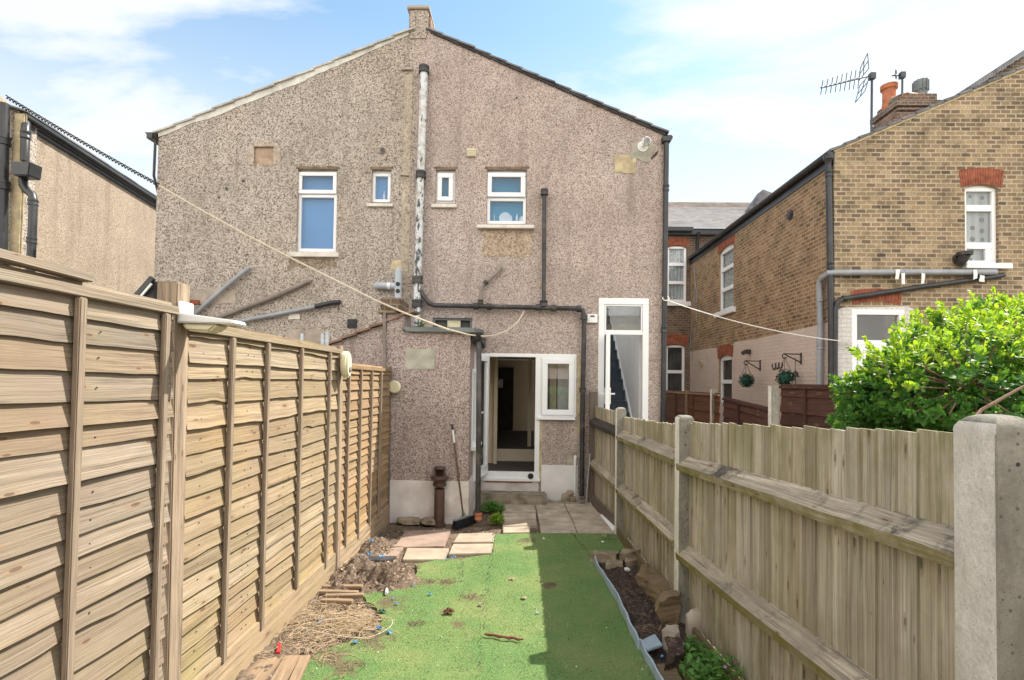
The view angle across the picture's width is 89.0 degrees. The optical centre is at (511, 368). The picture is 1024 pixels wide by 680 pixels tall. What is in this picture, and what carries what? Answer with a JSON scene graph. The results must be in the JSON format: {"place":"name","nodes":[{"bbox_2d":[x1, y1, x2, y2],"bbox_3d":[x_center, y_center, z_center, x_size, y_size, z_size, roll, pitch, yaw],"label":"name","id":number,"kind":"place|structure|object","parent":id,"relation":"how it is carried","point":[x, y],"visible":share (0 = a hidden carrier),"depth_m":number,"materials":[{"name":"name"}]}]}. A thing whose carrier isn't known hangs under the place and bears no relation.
{"place":"outdoors","nodes":[
{"label":"outdoors","id":0,"kind":"place"},
{"bbox_2d":[0,96,156,293],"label":"cream house","id":1,"kind":"structure","parent":0,"point":[66,201],"depth_m":9.25,"materials":[{"name":"beige concrete"}]},
{"bbox_2d":[235,507,743,679],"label":"soil","id":2,"kind":"structure","parent":0,"point":[407,578],"depth_m":4.66,"materials":[{"name":"soil"}]},
{"bbox_2d":[157,281,189,679],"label":"timber post","id":3,"kind":"object","parent":2,"relation":"on","point":[174,293],"visible":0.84,"depth_m":2.62,"materials":[{"name":"wood"}]},
{"bbox_2d":[178,301,245,333],"bbox_3d":[-1.529,-0.257,2.652,0.294,0.154,0.130,1,-2,1],"label":"flood lamp","id":4,"kind":"object","parent":3,"relation":"attached to","point":[189,319],"visible":0.98,"depth_m":2.60,"materials":[{"name":"white plastic"}]},
{"bbox_2d":[192,553,335,679],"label":"gravel board","id":5,"kind":"object","parent":2,"relation":"on","point":[246,646],"visible":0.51,"depth_m":3.54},
{"bbox_2d":[181,326,340,679],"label":"fence panel","id":6,"kind":"object","parent":5,"relation":"on","point":[260,481],"visible":0.98,"depth_m":3.34,"materials":[{"name":"wood"}]},
{"bbox_2d":[247,654,310,679],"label":"pallet boards","id":7,"kind":"object","parent":2,"relation":"on","point":[293,667],"visible":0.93,"depth_m":3.26,"materials":[{"name":"brown wood"}]},
{"bbox_2d":[253,593,401,668],"bbox_3d":[-1.236,1.883,3.758,0.904,0.086,1.245,1,-2,1],"label":"straw tangle","id":8,"kind":"object","parent":2,"relation":"on","point":[354,624],"visible":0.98,"depth_m":3.85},
{"bbox_2d":[301,584,392,637],"bbox_3d":[-1.206,1.770,3.817,0.654,0.272,0.326,1,-2,1],"label":"wire loop","id":9,"kind":"object","parent":8,"relation":"on","point":[345,617],"visible":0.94,"depth_m":3.81,"materials":[{"name":"white"}]},
{"bbox_2d":[320,598,353,603],"bbox_3d":[-1.417,1.887,4.221,0.257,0.028,0.052,1,-2,1],"label":"wood offcut","id":10,"kind":"object","parent":2,"relation":"on","point":[338,600],"visible":0.97,"depth_m":4.20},
{"bbox_2d":[318,589,358,594],"bbox_3d":[-1.461,1.890,4.393,0.332,0.028,0.051,1,-2,1],"label":"wood offcut","id":11,"kind":"object","parent":2,"relation":"on","point":[323,591],"visible":0.84,"depth_m":4.38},
{"bbox_2d":[323,584,362,588],"bbox_3d":[-1.463,1.894,4.514,0.335,0.028,0.055,1,-2,-2],"label":"wood offcut","id":12,"kind":"object","parent":2,"relation":"on","point":[352,586],"visible":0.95,"depth_m":4.50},
{"bbox_2d":[324,593,363,597],"bbox_3d":[-1.390,1.890,4.324,0.316,0.029,0.045,1,-2,-5],"label":"wood offcut","id":13,"kind":"object","parent":2,"relation":"on","point":[348,595],"visible":0.87,"depth_m":4.31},
{"bbox_2d":[340,505,388,566],"bbox_3d":[-1.630,1.933,5.833,0.034,0.375,1.830,1,-2,1],"label":"gravel board","id":14,"kind":"object","parent":2,"relation":"on","point":[377,526],"visible":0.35,"depth_m":5.70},
{"bbox_2d":[340,363,391,546],"bbox_3d":[-1.616,0.884,5.861,0.059,1.837,1.790,1,-2,1],"label":"fence panel","id":15,"kind":"object","parent":14,"relation":"on","point":[365,440],"visible":0.92,"depth_m":5.71,"materials":[{"name":"wood"}]},
{"bbox_2d":[293,528,444,648],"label":"wood chips","id":16,"kind":"object","parent":2,"relation":"on","point":[365,581],"visible":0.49,"depth_m":4.72,"materials":[{"name":"wood"}]},
{"bbox_2d":[358,556,395,561],"bbox_3d":[-1.397,1.938,5.300,0.408,0.008,0.132,1,-2,1],"label":"felt strip","id":17,"kind":"object","parent":2,"relation":"on","point":[379,558],"visible":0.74,"depth_m":5.29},
{"bbox_2d":[384,546,402,558],"bbox_3d":[-1.420,1.990,5.589,0.442,0.050,0.362,1,-2,1],"label":"paving slab","id":18,"kind":"object","parent":2,"relation":"on","point":[396,551],"depth_m":5.56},
{"bbox_2d":[397,516,419,524],"bbox_3d":[-1.330,1.968,6.711,0.296,0.094,0.140,1,-2,1],"label":"stone","id":19,"kind":"object","parent":2,"relation":"on","point":[411,520],"visible":0.99,"depth_m":6.65,"materials":[{"name":"stone"}]},
{"bbox_2d":[396,529,450,550],"bbox_3d":[-1.029,2.009,6.096,0.564,0.050,0.750,1,-2,1],"label":"paving slab","id":20,"kind":"object","parent":2,"relation":"on","point":[425,539],"depth_m":6.03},
{"bbox_2d":[402,548,448,562],"bbox_3d":[-0.924,1.994,5.528,0.463,0.050,0.394,1,-2,1],"label":"paving slab","id":21,"kind":"object","parent":2,"relation":"on","point":[415,555],"depth_m":5.50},
{"bbox_2d":[420,517,434,525],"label":"stone","id":22,"kind":"object","parent":2,"relation":"on","point":[428,521],"visible":0.84,"depth_m":6.64,"materials":[{"name":"stone"}]},
{"bbox_2d":[431,466,448,527],"bbox_3d":[-0.933,1.654,6.711,0.230,0.779,0.230,1,-2,1],"label":"vent stack","id":23,"kind":"object","parent":2,"relation":"on","point":[439,478],"visible":0.99,"depth_m":6.65,"materials":[{"name":"brown metal"}]},
{"bbox_2d":[451,424,476,529],"bbox_3d":[-0.668,1.377,6.746,0.259,1.293,0.416,0,-2,35],"label":"broom","id":24,"kind":"object","parent":2,"relation":"on","point":[463,521],"visible":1,"depth_m":6.76,"materials":[{"name":"black plastic"}]},
{"bbox_2d":[448,544,493,557],"bbox_3d":[-0.441,2.001,5.707,0.457,0.050,0.391,1,-2,1],"label":"paving slab","id":25,"kind":"object","parent":2,"relation":"on","point":[463,550],"depth_m":5.65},
{"bbox_2d":[453,533,494,543],"bbox_3d":[-0.436,2.014,6.128,0.459,0.050,0.414,1,-2,1],"label":"paving slab","id":26,"kind":"object","parent":2,"relation":"on","point":[474,538],"depth_m":6.07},
{"bbox_2d":[301,533,655,679],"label":"turf","id":27,"kind":"structure","parent":2,"relation":"on","point":[433,662],"depth_m":3.93,"materials":[{"name":"plant"}]},
{"bbox_2d":[476,533,495,676],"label":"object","id":28,"kind":"structure","parent":27,"relation":"on","point":[485,607],"depth_m":4.11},
{"bbox_2d":[484,633,522,640],"bbox_3d":[-0.060,1.914,3.711,0.287,0.023,0.036,0,-2,12],"label":"bark stick","id":29,"kind":"object","parent":27,"relation":"on","point":[502,636],"visible":1,"depth_m":3.70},
{"bbox_2d":[590,550,618,562],"bbox_3d":[0.957,1.955,5.391,0.322,0.125,0.142,1,-2,1],"label":"edging stone","id":30,"kind":"object","parent":27,"relation":"on","point":[602,556],"visible":0.82,"depth_m":5.34,"materials":[{"name":"stone"}]},
{"bbox_2d":[481,499,505,512],"bbox_3d":[-0.278,1.946,7.409,0.391,0.194,0.312,1,-2,1],"label":"weed clump","id":31,"kind":"object","parent":2,"relation":"on","point":[492,507],"visible":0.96,"depth_m":7.38,"materials":[{"name":"green plant"}]},
{"bbox_2d":[488,512,504,524],"bbox_3d":[-0.197,1.942,6.763,0.237,0.169,0.186,1,-2,1],"label":"weed clump","id":32,"kind":"object","parent":2,"relation":"on","point":[497,520],"visible":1,"depth_m":6.74,"materials":[{"name":"green plant"}]},
{"bbox_2d":[481,490,546,506],"bbox_3d":[-0.066,1.996,7.963,1.183,0.185,0.300,1,-2,1],"label":"back step","id":33,"kind":"object","parent":2,"relation":"on","point":[524,497],"visible":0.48,"depth_m":7.82,"materials":[{"name":"concrete"}]},
{"bbox_2d":[503,526,529,533],"bbox_3d":[0.056,2.026,6.468,0.344,0.050,0.317,1,-2,1],"label":"paving slab","id":34,"kind":"object","parent":2,"relation":"on","point":[516,530],"depth_m":6.42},
{"bbox_2d":[502,504,535,514],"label":"paving slab","id":35,"kind":"structure","parent":2,"relation":"on","point":[515,508],"depth_m":7.55,"materials":[{"name":"concrete"}]},
{"bbox_2d":[502,519,536,528],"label":"paving slab","id":36,"kind":"structure","parent":2,"relation":"on","point":[531,523],"depth_m":6.76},
{"bbox_2d":[503,513,535,519],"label":"paving slab","id":37,"kind":"structure","parent":2,"relation":"on","point":[514,516],"depth_m":7.12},
{"bbox_2d":[535,502,567,512],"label":"paving slab","id":38,"kind":"structure","parent":2,"relation":"on","point":[554,507],"depth_m":7.62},
{"bbox_2d":[537,512,571,520],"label":"paving slab","id":39,"kind":"structure","parent":2,"relation":"on","point":[553,515],"depth_m":7.14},
{"bbox_2d":[539,520,576,532],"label":"paving slab","id":40,"kind":"structure","parent":2,"relation":"on","point":[556,526],"depth_m":6.65,"materials":[{"name":"concrete"}]},
{"bbox_2d":[548,499,585,504],"bbox_3d":[0.842,2.078,7.983,0.588,0.101,0.169,1,-2,1],"label":"kerb stone","id":41,"kind":"object","parent":2,"relation":"on","point":[568,502],"visible":0.49,"depth_m":7.94,"materials":[{"name":"stone"}]},
{"bbox_2d":[565,502,597,513],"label":"paving slab","id":42,"kind":"structure","parent":2,"relation":"on","point":[588,507],"depth_m":7.63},
{"bbox_2d":[569,512,603,520],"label":"paving slab","id":43,"kind":"structure","parent":2,"relation":"on","point":[584,515],"depth_m":7.17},
{"bbox_2d":[573,520,613,533],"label":"paving slab","id":44,"kind":"structure","parent":2,"relation":"on","point":[592,526],"depth_m":6.65,"materials":[{"name":"concrete"}]},
{"bbox_2d":[591,494,614,525],"bbox_3d":[1.261,2.001,7.164,0.030,0.230,1.427,1,-2,-4],"label":"base board","id":45,"kind":"object","parent":2,"relation":"on","point":[600,507],"visible":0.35,"depth_m":7.18,"materials":[{"name":"wood"}]},
{"bbox_2d":[594,556,639,648],"bbox_3d":[0.872,1.966,4.529,0.050,0.131,1.847,1,-2,-1],"label":"lawn edging","id":46,"kind":"object","parent":2,"relation":"on","point":[624,613],"visible":0.64,"depth_m":4.25,"materials":[{"name":"plastic"}]},
{"bbox_2d":[624,556,636,566],"bbox_3d":[1.230,1.992,5.335,0.271,0.116,0.132,2,-2,-28],"label":"edging stone","id":47,"kind":"object","parent":2,"relation":"on","point":[630,561],"visible":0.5,"depth_m":5.26,"materials":[{"name":"stone"}]},
{"bbox_2d":[620,547,639,560],"bbox_3d":[1.224,1.930,5.413,0.332,0.091,0.120,1,-2,-25],"label":"edging stone","id":48,"kind":"object","parent":47,"relation":"on","point":[627,552],"visible":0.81,"depth_m":5.36,"materials":[{"name":"stone"}]},
{"bbox_2d":[617,528,645,567],"bbox_3d":[1.286,1.980,5.383,0.030,0.180,1.740,1,-2,-1],"label":"base board","id":49,"kind":"object","parent":2,"relation":"on","point":[624,540],"visible":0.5,"depth_m":5.71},
{"bbox_2d":[640,639,663,679],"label":"lawn edging","id":50,"kind":"object","parent":2,"relation":"on","point":[648,659],"visible":0.71,"depth_m":3.36,"materials":[{"name":"plastic"}]},
{"bbox_2d":[643,634,662,651],"bbox_3d":[0.962,1.891,3.581,0.124,0.051,0.272,1,-2,1],"label":"grey slab offcut","id":51,"kind":"object","parent":50,"relation":"on","point":[652,642],"visible":0.92,"depth_m":3.55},
{"bbox_2d":[635,563,672,603],"bbox_3d":[1.270,1.940,4.551,0.235,0.199,0.875,1,-2,-5],"label":"timber sleeper","id":52,"kind":"object","parent":2,"relation":"on","point":[653,584],"visible":0.67,"depth_m":4.60,"materials":[{"name":"wood"}]},
{"bbox_2d":[598,553,722,679],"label":"bed soil","id":53,"kind":"structure","parent":2,"relation":"on","point":[646,610],"depth_m":4.28,"materials":[{"name":"soil"}]},
{"bbox_2d":[605,559,622,568],"bbox_3d":[1.038,1.997,5.267,0.214,0.094,0.179,1,-2,1],"label":"edging stone","id":54,"kind":"object","parent":53,"relation":"on","point":[609,564],"visible":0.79,"depth_m":5.21,"materials":[{"name":"stone"}]},
{"bbox_2d":[615,573,667,650],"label":"dry roots","id":55,"kind":"object","parent":53,"relation":"on","point":[644,625],"visible":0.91,"depth_m":3.92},
{"bbox_2d":[656,663,682,679],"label":"bed plank","id":56,"kind":"object","parent":53,"relation":"on","point":[673,674],"visible":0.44,"depth_m":3.25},
{"bbox_2d":[662,625,679,651],"bbox_3d":[1.119,1.913,3.641,0.144,0.189,0.145,1,-2,1],"label":"broken block","id":57,"kind":"object","parent":53,"relation":"on","point":[671,630],"depth_m":3.62,"materials":[{"name":"stone"}]},
{"bbox_2d":[664,636,684,673],"bbox_3d":[1.061,1.902,3.392,0.136,0.189,0.286,0,-2,17],"label":"dark clod","id":58,"kind":"object","parent":53,"relation":"on","point":[675,652],"visible":0.77,"depth_m":3.36,"materials":[{"name":"stone"}]},
{"bbox_2d":[683,635,710,660],"bbox_3d":[1.203,1.851,3.451,0.239,0.177,0.194,1,-2,1],"label":"wild geranium","id":59,"kind":"object","parent":53,"relation":"on","point":[692,647],"visible":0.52,"depth_m":3.44,"materials":[{"name":"green plant"}]},
{"bbox_2d":[679,648,743,679],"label":"wild geranium","id":60,"kind":"object","parent":53,"relation":"on","point":[709,667],"visible":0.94,"depth_m":3.18,"materials":[{"name":"green plant"}]},
{"bbox_2d":[655,590,680,630],"bbox_3d":[1.179,1.865,3.977,0.269,0.313,0.162,1,-2,-20],"label":"log stump","id":61,"kind":"object","parent":2,"relation":"on","point":[667,607],"visible":0.8,"depth_m":3.93,"materials":[{"name":"wood"}]},
{"bbox_2d":[685,608,704,637],"bbox_3d":[1.353,1.900,3.823,0.144,0.255,0.094,1,-2,1],"label":"boulder","id":62,"kind":"object","parent":2,"relation":"on","point":[692,618],"visible":0.49,"depth_m":3.79,"materials":[{"name":"stone"}]},
{"bbox_2d":[692,627,740,679],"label":"base board","id":63,"kind":"object","parent":2,"relation":"on","point":[696,632],"visible":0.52,"depth_m":3.53,"materials":[{"name":"wood"}]},
{"bbox_3d":[-1.725,1.850,1.570,0.034,0.315,1.960,1,-2,1],"label":"gravel board","id":64,"kind":"object","parent":2,"relation":"on","visible":0},
{"bbox_2d":[0,248,178,679],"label":"fence panel","id":65,"kind":"object","parent":64,"relation":"on","point":[86,392],"visible":1,"depth_m":2.04,"materials":[{"name":"wood"}]},
{"bbox_2d":[0,0,1023,226],"label":"sky","id":66,"kind":"structure","parent":0,"point":[735,85],"materials":[{"name":"blue"}]},
{"bbox_2d":[666,50,1023,427],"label":"brick house","id":67,"kind":"structure","parent":0,"point":[913,199],"depth_m":8.90,"materials":[{"name":"brown brick"}]},
{"bbox_2d":[666,345,684,390],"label":"window","id":68,"kind":"structure","parent":67,"relation":"in","point":[675,353],"depth_m":16.62,"materials":[{"name":"white plastic"}]},
{"bbox_2d":[667,246,690,305],"bbox_3d":[5.252,-2.945,16.608,0.837,1.962,0.245,1,-2,1],"label":"window","id":69,"kind":"structure","parent":67,"relation":"in","point":[676,287],"depth_m":16.69,"materials":[{"name":"white plastic"}]},
{"bbox_2d":[714,244,735,317],"bbox_3d":[5.637,-2.288,13.647,0.235,1.811,1.297,1,-2,1],"label":"window","id":70,"kind":"structure","parent":67,"relation":"in","point":[727,255],"depth_m":13.80,"materials":[{"name":"white plastic"}]},
{"bbox_2d":[721,355,731,402],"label":"window","id":71,"kind":"structure","parent":67,"relation":"in","point":[726,361],"depth_m":13.79,"materials":[{"name":"white plastic"}]},
{"bbox_2d":[744,360,760,370],"bbox_3d":[5.329,-0.061,11.569,0.372,0.243,0.040,1,-2,1],"label":"wall bracket","id":72,"kind":"object","parent":67,"relation":"attached to","point":[759,361],"depth_m":11.56,"materials":[{"name":"metal"}]},
{"bbox_2d":[738,365,754,387],"bbox_3d":[5.197,0.169,11.564,0.348,0.543,0.353,1,-2,1],"label":"hanging basket","id":73,"kind":"object","parent":72,"relation":"hanging from","point":[747,380],"visible":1,"depth_m":11.51,"materials":[{"name":"green plant"}]},
{"bbox_2d":[782,353,801,363],"bbox_3d":[5.295,-0.184,9.868,0.367,0.216,0.040,1,-2,1],"label":"wall bracket","id":74,"kind":"object","parent":67,"relation":"attached to","point":[800,361],"depth_m":9.86,"materials":[{"name":"metal"}]},
{"bbox_2d":[775,357,794,385],"bbox_3d":[5.171,0.070,9.867,0.333,0.564,0.332,1,-2,1],"label":"hanging basket","id":75,"kind":"object","parent":74,"relation":"hanging from","point":[784,376],"visible":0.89,"depth_m":9.81,"materials":[{"name":"green plant"}]},
{"bbox_2d":[820,53,875,131],"bbox_3d":[6.463,-5.212,9.942,1.886,1.803,0.354,2,-2,-36],"label":"tv aerial","id":76,"kind":"object","parent":67,"relation":"attached to","point":[871,76],"visible":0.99,"depth_m":10.25,"materials":[{"name":"metal"}]},
{"bbox_2d":[852,309,903,427],"bbox_3d":[6.182,0.517,8.984,0.880,3.008,0.442,1,-2,1],"label":"back door","id":77,"kind":"structure","parent":67,"relation":"in","point":[873,327],"depth_m":8.83,"materials":[{"name":"white plastic"}]},
{"bbox_2d":[892,69,905,92],"bbox_3d":[9.185,-6.620,12.380,0.301,0.970,0.129,1,-2,1],"label":"roof aerial","id":78,"kind":"object","parent":67,"relation":"attached to","point":[901,75],"visible":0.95,"depth_m":12.36,"materials":[{"name":"metal"}]},
{"bbox_2d":[962,186,1012,269],"bbox_3d":[7.990,-2.409,8.855,0.814,1.480,0.225,1,-2,1],"label":"window","id":79,"kind":"structure","parent":67,"relation":"in","point":[980,201],"depth_m":8.90,"materials":[{"name":"white plastic"}]},
{"label":"ground","id":80,"kind":"structure","parent":0,"visible":0},
{"bbox_2d":[134,276,157,298],"bbox_3d":[-5.675,0.321,8.407,0.720,3.339,1.470,1,-2,1],"label":"lean to","id":81,"kind":"object","parent":80,"relation":"on","point":[147,287],"visible":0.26,"depth_m":7.72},
{"bbox_2d":[332,345,342,570],"bbox_3d":[-1.658,0.972,4.899,0.105,2.368,0.090,1,-2,1],"label":"timber post","id":82,"kind":"object","parent":80,"relation":"on","point":[337,494],"visible":0.45,"depth_m":4.87,"materials":[{"name":"wood"}]},
{"bbox_2d":[340,351,351,377],"bbox_3d":[-1.546,-0.033,4.873,0.089,0.247,0.155,1,-2,1],"label":"round lamp","id":83,"kind":"object","parent":82,"relation":"attached to","point":[345,365],"visible":1,"depth_m":4.83,"materials":[{"name":"beige plastic"}]},
{"bbox_2d":[387,367,391,518],"bbox_3d":[-1.634,1.046,6.803,0.095,2.120,0.080,1,-2,1],"label":"timber post","id":84,"kind":"object","parent":80,"relation":"on","point":[388,464],"visible":0.26,"depth_m":6.79,"materials":[{"name":"wood"}]},
{"bbox_2d":[145,5,672,523],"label":"rendered house","id":85,"kind":"structure","parent":80,"relation":"on","point":[419,167],"depth_m":8.29,"materials":[{"name":"concrete"}]},
{"bbox_2d":[287,171,338,257],"bbox_3d":[-3.156,-2.494,8.383,0.820,1.460,0.205,1,-2,1],"label":"window","id":86,"kind":"structure","parent":85,"relation":"in","point":[317,220],"depth_m":8.47,"materials":[{"name":"white plastic"}]},
{"bbox_2d":[159,185,523,336],"bbox_3d":[-2.557,-1.565,7.514,5.500,2.293,1.470,1,-2,1],"label":"clothes line","id":87,"kind":"object","parent":85,"relation":"attached to","point":[385,304],"visible":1,"depth_m":7.24,"materials":[{"name":"beige fabric"}]},
{"bbox_2d":[5,95,159,186],"bbox_3d":[-6.466,-3.421,7.838,2.406,1.388,0.046,1,-2,1],"label":"twisted cable","id":88,"kind":"object","parent":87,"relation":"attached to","point":[75,137],"visible":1,"depth_m":7.83,"materials":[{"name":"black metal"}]},
{"bbox_2d":[367,171,392,206],"bbox_3d":[-2.096,-2.886,8.375,0.416,0.643,0.195,1,-2,1],"label":"window","id":89,"kind":"structure","parent":85,"relation":"in","point":[381,194],"depth_m":8.40,"materials":[{"name":"white plastic"}]},
{"bbox_2d":[431,171,456,207],"bbox_3d":[-1.071,-2.871,8.352,0.403,0.655,0.195,1,-2,1],"label":"window","id":90,"kind":"structure","parent":85,"relation":"in","point":[445,180],"depth_m":8.34,"materials":[{"name":"white plastic"}]},
{"bbox_2d":[433,318,471,327],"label":"window","id":91,"kind":"structure","parent":85,"relation":"in","point":[445,322],"depth_m":8.30,"materials":[{"name":"beige plastic"}]},
{"bbox_2d":[471,369,481,450],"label":"window","id":92,"kind":"structure","parent":85,"relation":"in","point":[473,447],"depth_m":7.15,"materials":[{"name":"white plastic"}]},
{"bbox_2d":[473,352,489,481],"bbox_3d":[-0.467,0.705,7.792,0.208,1.844,0.780,1,-2,11],"label":"door","id":93,"kind":"structure","parent":85,"relation":"in","point":[485,358],"depth_m":8.05,"materials":[{"name":"white plastic"}]},
{"bbox_2d":[477,171,533,229],"bbox_3d":[-0.093,-2.694,8.328,0.901,0.994,0.260,1,-2,1],"label":"window","id":94,"kind":"structure","parent":85,"relation":"in","point":[506,190],"depth_m":8.34,"materials":[{"name":"white plastic"}]},
{"bbox_2d":[498,367,513,430],"bbox_3d":[-0.164,0.789,13.360,0.395,1.613,0.050,1,-2,1],"label":"inner door","id":95,"kind":"structure","parent":85,"relation":"in","point":[505,375],"depth_m":13.34,"materials":[{"name":"wood"}]},
{"bbox_2d":[538,357,576,419],"bbox_3d":[0.713,0.329,8.446,0.601,0.974,0.670,1,-2,1],"label":"window","id":96,"kind":"structure","parent":85,"relation":"in","point":[546,413],"depth_m":8.15,"materials":[{"name":"white plastic"}]},
{"bbox_2d":[600,331,614,409],"bbox_3d":[1.429,0.414,7.804,0.208,1.889,0.700,1,-2,10],"label":"door","id":97,"kind":"structure","parent":85,"relation":"in","point":[607,401],"depth_m":7.47,"materials":[{"name":"white plastic"}]},
{"bbox_2d":[662,296,851,342],"bbox_3d":[4.027,-0.779,8.462,3.474,0.638,0.105,1,-2,-12],"label":"clothes line","id":98,"kind":"object","parent":85,"relation":"attached to","point":[753,325],"visible":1,"depth_m":8.44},
{"bbox_2d":[588,392,597,502],"bbox_3d":[1.249,1.272,8.043,0.115,1.813,0.100,1,-2,1],"label":"timber post","id":99,"kind":"object","parent":80,"relation":"on","point":[593,399],"visible":0.52,"depth_m":8.00,"materials":[{"name":"wood"}]},
{"bbox_2d":[614,407,625,534],"bbox_3d":[1.322,1.409,6.367,0.112,1.854,0.112,1,-2,1],"label":"concrete post","id":100,"kind":"object","parent":80,"relation":"on","point":[620,415],"visible":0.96,"depth_m":6.32,"materials":[{"name":"grey concrete"}]},
{"bbox_2d":[589,406,615,515],"bbox_3d":[1.271,1.259,7.185,0.108,1.394,1.628,1,-2,-3],"label":"board fence","id":101,"kind":"object","parent":100,"relation":"attached to","point":[602,462],"visible":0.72,"depth_m":7.24,"materials":[{"name":"wood"}]},
{"bbox_2d":[615,417,674,589],"bbox_3d":[1.323,1.214,5.229,0.108,1.463,2.291,1,-2,0],"label":"board fence","id":102,"kind":"object","parent":100,"relation":"attached to","point":[645,491],"visible":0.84,"depth_m":5.07,"materials":[{"name":"wood"}]},
{"bbox_2d":[674,415,693,623],"bbox_3d":[1.345,1.323,4.080,0.117,1.906,0.117,1,-2,1],"label":"concrete post","id":103,"kind":"object","parent":80,"relation":"on","point":[681,500],"visible":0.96,"depth_m":4.04,"materials":[{"name":"grey concrete"}]},
{"bbox_2d":[675,421,954,679],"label":"board fence","id":104,"kind":"object","parent":103,"relation":"attached to","point":[811,553],"visible":0.89,"depth_m":2.43,"materials":[{"name":"wood"}]},
{"bbox_2d":[685,391,688,414],"bbox_3d":[3.947,1.413,11.762,0.070,1.802,0.070,1,-2,1],"label":"timber post","id":105,"kind":"object","parent":80,"relation":"on","point":[686,403],"visible":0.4,"depth_m":11.75,"materials":[{"name":"brown wood"}]},
{"bbox_2d":[666,390,684,423],"bbox_3d":[3.983,1.347,12.684,0.052,1.588,1.800,1,-2,1],"label":"fence panel","id":106,"kind":"object","parent":105,"relation":"attached to","point":[670,405],"visible":0.36,"depth_m":12.87,"materials":[{"name":"brown wood"}]},
{"bbox_2d":[710,389,716,423],"bbox_3d":[3.931,1.441,10.174,0.100,2.061,0.101,1,-2,1],"label":"concrete post","id":107,"kind":"object","parent":80,"relation":"on","point":[712,397],"visible":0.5,"depth_m":10.15,"materials":[{"name":"grey concrete"}]},
{"bbox_2d":[675,391,720,423],"bbox_3d":[3.948,1.325,11.264,0.059,1.627,2.799,1,-2,1],"label":"fence panel","id":108,"kind":"object","parent":107,"relation":"attached to","point":[699,406],"visible":0.28,"depth_m":10.82,"materials":[{"name":"brown wood"}]},
{"bbox_2d":[768,386,778,426],"bbox_3d":[3.877,1.337,7.730,0.110,2.140,0.111,1,-2,1],"label":"concrete post","id":109,"kind":"object","parent":80,"relation":"on","point":[773,405],"visible":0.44,"depth_m":7.70,"materials":[{"name":"grey concrete"}]},
{"bbox_2d":[722,397,767,425],"bbox_3d":[3.890,1.269,8.685,0.059,1.530,1.962,1,-2,1],"label":"fence panel","id":110,"kind":"object","parent":109,"relation":"attached to","point":[738,412],"visible":0.28,"depth_m":8.79,"materials":[{"name":"wood"}]},
{"bbox_2d":[779,384,867,428],"bbox_3d":[3.845,1.112,6.559,0.059,1.813,1.900,1,-2,1],"label":"fence panel","id":111,"kind":"object","parent":80,"relation":"on","point":[812,405],"visible":0.18,"depth_m":6.82,"materials":[{"name":"wood"}]},
{"bbox_2d":[824,286,1023,432],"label":"bush","id":112,"kind":"object","parent":80,"relation":"on","point":[977,367],"visible":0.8,"depth_m":2.54,"materials":[{"name":"green plant"}]},
{"bbox_2d":[953,414,1023,679],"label":"concrete post","id":113,"kind":"object","parent":80,"relation":"on","point":[988,450],"visible":1,"depth_m":1.55,"materials":[{"name":"grey concrete"}]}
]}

